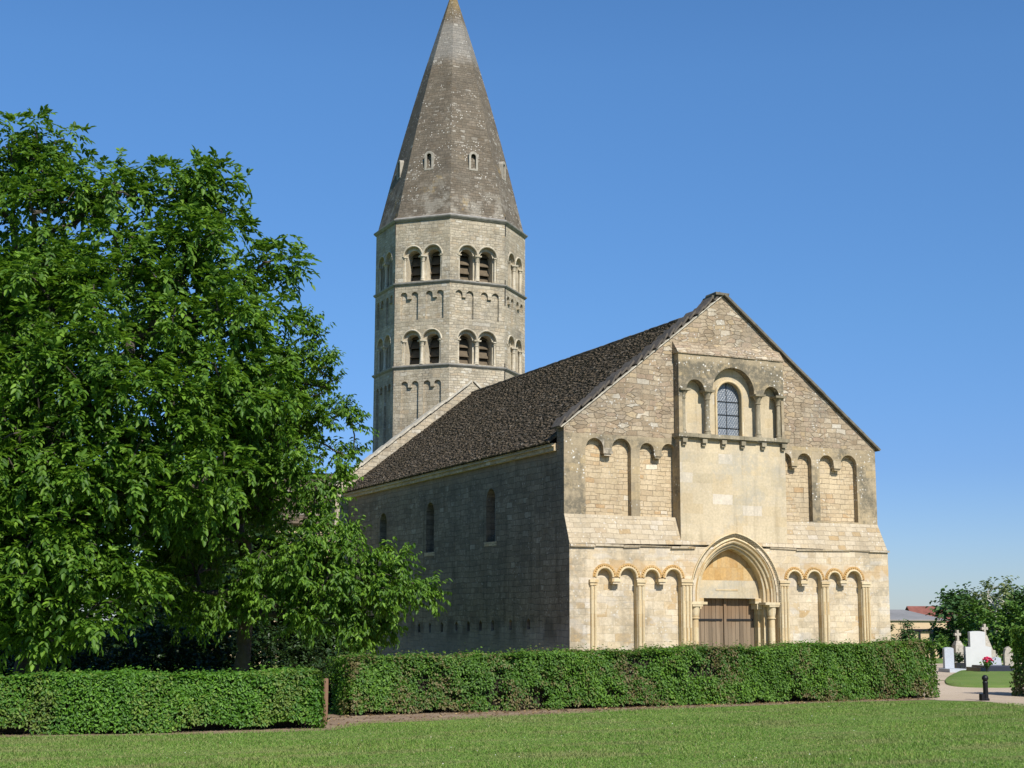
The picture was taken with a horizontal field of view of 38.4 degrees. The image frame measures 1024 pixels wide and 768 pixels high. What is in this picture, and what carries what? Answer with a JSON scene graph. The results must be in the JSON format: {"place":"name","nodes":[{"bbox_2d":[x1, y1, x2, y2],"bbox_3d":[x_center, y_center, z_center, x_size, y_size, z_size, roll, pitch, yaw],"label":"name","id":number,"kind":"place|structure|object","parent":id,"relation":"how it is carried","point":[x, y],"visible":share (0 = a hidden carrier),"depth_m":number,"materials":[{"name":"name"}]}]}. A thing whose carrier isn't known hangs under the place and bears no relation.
{"place":"outdoors","nodes":[
{"label":"outdoors","id":0,"kind":"place"},
{"bbox_2d":[0,632,1023,767],"bbox_3d":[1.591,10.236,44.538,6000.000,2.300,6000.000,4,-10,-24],"label":"lawn ground","id":1,"kind":"structure","parent":0,"point":[939,660],"depth_m":23.63,"materials":[{"name":"green plant"}]},
{"bbox_2d":[0,637,22,675],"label":"shrub","id":2,"kind":"object","parent":1,"relation":"on","point":[1,660],"visible":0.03,"depth_m":43.99,"materials":[{"name":"green plant"}]},
{"bbox_2d":[3,591,107,674],"bbox_3d":[-15.779,8.486,48.842,5.714,5.596,4.285,-4,-10,25],"label":"evergreen","id":3,"kind":"object","parent":1,"relation":"on","point":[65,630],"visible":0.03,"depth_m":48.20,"materials":[{"name":"green plant"}]},
{"bbox_2d":[1,626,131,675],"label":"shrub","id":4,"kind":"object","parent":1,"relation":"on","point":[79,662],"visible":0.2,"depth_m":42.97,"materials":[{"name":"green plant"}]},
{"bbox_2d":[83,602,233,673],"bbox_3d":[-9.879,7.812,42.055,4.421,3.138,3.785,4,-10,-24],"label":"shrub","id":5,"kind":"object","parent":1,"relation":"on","point":[180,657],"visible":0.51,"depth_m":41.90,"materials":[{"name":"green plant"}]},
{"bbox_2d":[83,564,233,673],"bbox_3d":[-11.522,8.021,47.685,6.169,5.494,4.204,-2,-9,12],"label":"evergreen","id":6,"kind":"object","parent":1,"relation":"on","point":[144,606],"visible":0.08,"depth_m":46.94,"materials":[{"name":"green plant"}]},
{"bbox_2d":[0,104,321,674],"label":"walnut tree","id":7,"kind":"object","parent":1,"relation":"on","point":[67,508],"visible":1,"depth_m":32.81,"materials":[{"name":"green plant"}]},
{"bbox_2d":[167,510,303,667],"bbox_3d":[-8.558,6.565,47.637,5.488,5.889,4.179,-5,-11,30],"label":"evergreen","id":8,"kind":"object","parent":1,"relation":"on","point":[256,547],"visible":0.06,"depth_m":46.83,"materials":[{"name":"green plant"}]},
{"bbox_2d":[197,609,339,676],"bbox_3d":[-6.823,7.874,42.554,4.355,3.225,3.555,4,-10,-24],"label":"shrub","id":9,"kind":"object","parent":1,"relation":"on","point":[308,658],"visible":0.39,"depth_m":42.34,"materials":[{"name":"green plant"}]},
{"bbox_2d":[135,304,452,671],"bbox_3d":[-5.871,2.851,36.720,6.816,9.826,8.357,4,-10,-24],"label":"cherry tree","id":10,"kind":"object","parent":1,"relation":"on","point":[306,593],"visible":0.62,"depth_m":34.63,"materials":[{"name":"green plant"}]},
{"bbox_2d":[277,577,368,670],"bbox_3d":[-5.908,7.508,45.964,3.548,3.579,2.870,-3,-10,19],"label":"evergreen","id":11,"kind":"object","parent":1,"relation":"on","point":[325,644],"visible":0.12,"depth_m":45.13,"materials":[{"name":"green plant"}]},
{"bbox_2d":[321,666,339,711],"bbox_3d":[-3.693,6.538,31.008,0.942,1.252,1.071,4,-10,-24],"label":"shrub","id":12,"kind":"object","parent":1,"relation":"on","point":[329,695],"visible":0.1,"depth_m":30.83,"materials":[{"name":"green plant"}]},
{"bbox_2d":[316,648,349,687],"bbox_3d":[-4.338,8.371,41.145,2.564,2.400,2.304,9,-13,-44],"label":"shrub","id":13,"kind":"object","parent":1,"relation":"on","point":[328,661],"visible":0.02,"depth_m":41.08,"materials":[{"name":"green plant"}]},
{"bbox_2d":[0,697,930,737],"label":"soil strip","id":14,"kind":"object","parent":1,"relation":"on","point":[362,716],"visible":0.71,"depth_m":29.27,"materials":[{"name":"brown soil"}]},
{"bbox_2d":[0,659,329,734],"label":"hedge","id":15,"kind":"object","parent":14,"relation":"on","point":[129,700],"visible":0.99,"depth_m":24.83,"materials":[{"name":"green plant"}]},
{"bbox_2d":[323,678,328,721],"bbox_3d":[-3.512,6.001,27.717,0.100,0.905,0.095,4,-10,-24],"label":"wooden post","id":16,"kind":"object","parent":14,"relation":"on","point":[325,690],"visible":0.66,"depth_m":27.69,"materials":[{"name":"brown wood"}]},
{"bbox_2d":[324,697,935,726],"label":"fallen leaves","id":17,"kind":"object","parent":14,"relation":"on","point":[613,708],"visible":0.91,"depth_m":31.57,"materials":[{"name":"brown plant"}]},
{"bbox_2d":[324,635,940,715],"bbox_3d":[3.490,6.574,33.644,16.292,1.621,1.425,5,-10,-29],"label":"hedge","id":18,"kind":"object","parent":14,"relation":"on","point":[697,674],"visible":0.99,"depth_m":32.72,"materials":[{"name":"green plant"}]},
{"bbox_2d":[177,0,890,663],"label":"church","id":19,"kind":"structure","parent":1,"relation":"on","point":[705,470],"depth_m":49.58,"materials":[{"name":"stone"}]},
{"bbox_2d":[424,552,434,556],"bbox_3d":[-2.972,5.520,55.923,0.345,2.030,1.060,4,-10,-24],"label":"window sill","id":20,"kind":"structure","parent":19,"relation":"in","point":[429,553],"depth_m":55.67,"materials":[{"name":"stone"}]},
{"bbox_2d":[484,541,496,546],"bbox_3d":[-0.593,4.603,50.790,0.345,1.970,1.020,4,-10,-24],"label":"window sill","id":21,"kind":"structure","parent":19,"relation":"in","point":[494,543],"depth_m":50.54,"materials":[{"name":"stone"}]},
{"bbox_2d":[699,598,726,646],"bbox_3d":[6.382,8.262,47.516,1.235,2.670,0.110,4,-10,-24],"label":"door","id":22,"kind":"structure","parent":19,"relation":"in","point":[712,615],"depth_m":47.67,"materials":[{"name":"brown wood"}]},
{"bbox_2d":[714,380,743,435],"bbox_3d":[7.143,0.815,48.653,1.104,1.883,0.225,4,-10,-24],"label":"window","id":23,"kind":"structure","parent":19,"relation":"in","point":[726,396],"depth_m":48.75,"materials":[{"name":"glass"}]},
{"bbox_2d":[723,598,754,647],"bbox_3d":[7.413,8.342,47.991,1.148,2.670,0.090,4,-10,-24],"label":"door","id":24,"kind":"structure","parent":19,"relation":"in","point":[739,613],"depth_m":48.08,"materials":[{"name":"brown wood"}]},
{"bbox_2d":[890,621,899,640],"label":"shrub","id":25,"kind":"object","parent":1,"relation":"on","point":[891,628],"visible":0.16,"depth_m":76.84,"materials":[{"name":"green plant"}]},
{"bbox_2d":[895,619,919,641],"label":"shrub","id":26,"kind":"object","parent":1,"relation":"on","point":[907,633],"visible":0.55,"depth_m":82.75,"materials":[{"name":"green plant"}]},
{"bbox_2d":[890,610,951,658],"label":"house","id":27,"kind":"structure","parent":1,"relation":"on","point":[921,621],"depth_m":116.48,"materials":[{"name":"beige paint"}]},
{"bbox_2d":[910,632,949,658],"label":"shrub","id":28,"kind":"object","parent":1,"relation":"on","point":[940,643],"visible":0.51,"depth_m":72.78,"materials":[{"name":"green plant"}]},
{"bbox_2d":[938,647,965,671],"bbox_3d":[16.710,10.478,55.790,0.760,0.980,0.950,2,-9,-10],"label":"gravestone","id":29,"kind":"object","parent":1,"relation":"on","point":[948,659],"visible":0.91,"depth_m":55.97,"materials":[{"name":"grey stone"}]},
{"bbox_2d":[905,606,998,656],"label":"house","id":30,"kind":"structure","parent":1,"relation":"on","point":[921,610],"depth_m":151.60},
{"bbox_2d":[952,630,963,662],"bbox_3d":[18.191,10.851,60.049,0.640,1.602,0.600,2,-9,-10],"label":"gravestone","id":31,"kind":"object","parent":1,"relation":"on","point":[957,644],"visible":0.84,"depth_m":59.96,"materials":[{"name":"stone"}]},
{"bbox_2d":[929,582,986,630],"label":"background tree","id":32,"kind":"object","parent":1,"relation":"on","point":[965,592],"visible":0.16,"depth_m":124.11,"materials":[{"name":"green plant"}]},
{"bbox_2d":[923,582,993,657],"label":"background tree","id":33,"kind":"object","parent":1,"relation":"on","point":[950,606],"visible":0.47,"depth_m":90.76,"materials":[{"name":"green plant"}]},
{"bbox_2d":[963,631,991,668],"bbox_3d":[18.030,10.339,56.792,1.320,1.580,1.020,2,-9,-10],"label":"gravestone","id":34,"kind":"object","parent":1,"relation":"on","point":[977,650],"visible":0.71,"depth_m":57.02,"materials":[{"name":"white stone"}]},
{"bbox_2d":[951,594,1004,657],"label":"background tree","id":35,"kind":"object","parent":1,"relation":"on","point":[972,626],"visible":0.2,"depth_m":87.34,"materials":[{"name":"green plant"}]},
{"bbox_2d":[980,624,995,657],"bbox_3d":[19.305,10.731,60.068,0.680,1.852,0.600,2,-9,-10],"label":"gravestone","id":36,"kind":"object","parent":1,"relation":"on","point":[983,628],"visible":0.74,"depth_m":60.00,"materials":[{"name":"stone"}]},
{"bbox_2d":[962,608,1014,660],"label":"background tree","id":37,"kind":"object","parent":1,"relation":"on","point":[989,622],"visible":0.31,"depth_m":79.19,"materials":[{"name":"green plant"}]},
{"bbox_2d":[966,657,1013,670],"bbox_3d":[17.403,10.287,53.608,1.330,0.670,1.100,2,-9,-10],"label":"gravestone","id":38,"kind":"object","parent":1,"relation":"on","point":[998,666],"visible":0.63,"depth_m":53.26,"materials":[{"name":"stone"}]},
{"bbox_2d":[965,575,1020,656],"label":"background tree","id":39,"kind":"object","parent":1,"relation":"on","point":[987,595],"visible":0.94,"depth_m":83.18,"materials":[{"name":"green plant"}]},
{"bbox_2d":[987,595,1023,655],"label":"background tree","id":40,"kind":"object","parent":1,"relation":"on","point":[1002,637],"visible":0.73,"depth_m":74.58,"materials":[{"name":"green plant"}]},
{"bbox_2d":[989,585,1023,655],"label":"background tree","id":41,"kind":"object","parent":1,"relation":"on","point":[1011,592],"visible":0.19,"depth_m":127.60,"materials":[{"name":"green plant"}]},
{"bbox_2d":[1003,646,1014,669],"bbox_3d":[18.685,10.323,54.942,0.750,1.030,0.700,2,-9,-10],"label":"gravestone","id":42,"kind":"object","parent":1,"relation":"on","point":[1006,655],"visible":0.52,"depth_m":55.03,"materials":[{"name":"stone"}]},
{"bbox_2d":[1005,584,1023,622],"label":"background tree","id":43,"kind":"object","parent":1,"relation":"on","point":[1017,597],"visible":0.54,"depth_m":127.06,"materials":[{"name":"green plant"}]},
{"bbox_2d":[1008,625,1023,695],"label":"hedge","id":44,"kind":"object","parent":1,"relation":"on","point":[1018,634],"visible":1,"depth_m":38.04,"materials":[{"name":"green plant"}]},
{"bbox_2d":[0,0,1023,619],"label":"sky","id":45,"kind":"structure","parent":0,"point":[850,173],"materials":[{"name":"blue"}]},
{"bbox_2d":[320,663,1023,705],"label":"gravel path","id":46,"kind":"structure","parent":0,"point":[954,693],"depth_m":39.12,"materials":[{"name":"beige gravel"}]},
{"bbox_2d":[954,649,964,668],"bbox_3d":[17.291,10.702,57.060,0.536,0.883,0.545,-8,-12,42],"label":"planter","id":47,"kind":"object","parent":46,"relation":"on","point":[958,658],"visible":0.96,"depth_m":56.91,"materials":[{"name":"stone"}]},
{"bbox_2d":[945,664,1023,687],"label":"lawn island","id":48,"kind":"structure","parent":46,"relation":"on","point":[973,679],"depth_m":46.07,"materials":[{"name":"green plant"}]},
{"bbox_2d":[979,675,989,700],"bbox_3d":[11.456,7.384,35.715,0.255,0.640,0.170,4,-10,-24],"label":"bollard","id":49,"kind":"object","parent":46,"relation":"on","point":[984,696],"visible":0.97,"depth_m":35.67,"materials":[{"name":"black metal"}]},
{"bbox_2d":[979,656,996,671],"bbox_3d":[17.047,10.092,52.709,0.576,0.668,0.571,-5,-11,30],"label":"flower vase","id":50,"kind":"object","parent":46,"relation":"on","point":[987,663],"visible":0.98,"depth_m":52.61,"materials":[{"name":"plant"}]}
]}

